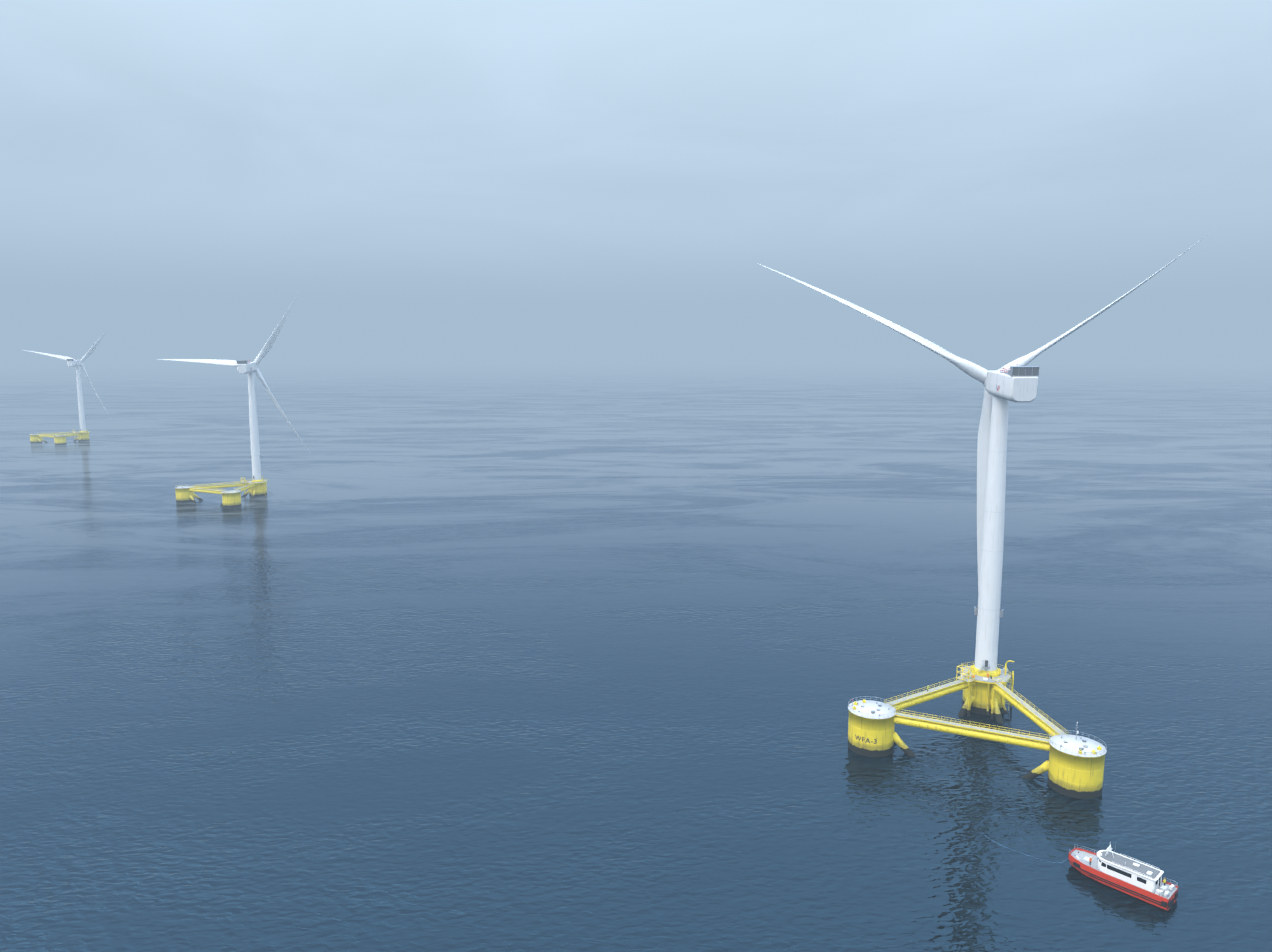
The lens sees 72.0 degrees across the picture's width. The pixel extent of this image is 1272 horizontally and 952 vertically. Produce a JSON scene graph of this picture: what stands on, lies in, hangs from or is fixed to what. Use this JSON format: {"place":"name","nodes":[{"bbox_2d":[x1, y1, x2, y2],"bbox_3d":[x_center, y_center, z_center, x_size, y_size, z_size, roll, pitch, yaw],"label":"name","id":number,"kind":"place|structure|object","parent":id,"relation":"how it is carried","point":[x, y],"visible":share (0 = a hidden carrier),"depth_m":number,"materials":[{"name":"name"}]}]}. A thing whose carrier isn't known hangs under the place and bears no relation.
{"place":"outdoors","nodes":[
{"label":"outdoors","id":0,"kind":"place"},
{"bbox_2d":[0,359,1271,951],"bbox_3d":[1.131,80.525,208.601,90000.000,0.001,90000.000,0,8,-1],"label":"sea","id":1,"kind":"structure","parent":0,"point":[500,655],"depth_m":320.27,"materials":[{"name":"liquid"}]},
{"bbox_2d":[29,430,89,444],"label":"floating platform","id":2,"kind":"structure","parent":1,"relation":"in","point":[59,438],"depth_m":1100.74,"materials":[{"name":"metal"}]},
{"bbox_2d":[25,318,116,430],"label":"turbine","id":3,"kind":"object","parent":2,"relation":"on","point":[71,362],"visible":1,"depth_m":1124.51,"materials":[{"name":"metal"}]},
{"bbox_2d":[175,476,266,507],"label":"floating platform","id":4,"kind":"structure","parent":1,"relation":"in","point":[230,498],"depth_m":653.48,"materials":[{"name":"metal"}]},
{"bbox_2d":[157,279,309,479],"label":"turbine","id":5,"kind":"object","parent":4,"relation":"on","point":[246,366],"visible":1,"depth_m":677.30,"materials":[{"name":"metal"}]},
{"bbox_2d":[848,660,1106,798],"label":"floating platform","id":6,"kind":"structure","parent":1,"relation":"in","point":[1073,766],"depth_m":237.54,"materials":[{"name":"metal"}]},
{"bbox_2d":[855,735,876,743],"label":"lettering","id":7,"kind":"object","parent":6,"relation":"attached to","point":[864,739],"visible":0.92,"depth_m":238.36},
{"bbox_2d":[760,231,1211,671],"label":"turbine","id":8,"kind":"object","parent":6,"relation":"on","point":[1016,380],"visible":1,"depth_m":262.74,"materials":[{"name":"metal"}]},
{"bbox_2d":[1068,845,1177,909],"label":"crew boat","id":9,"kind":"object","parent":1,"relation":"on","point":[1108,866],"visible":0.98,"depth_m":177.86,"materials":[{"name":"metal"}]},
{"bbox_2d":[0,0,1271,358],"label":"sky","id":10,"kind":"structure","parent":0,"point":[443,179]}
]}

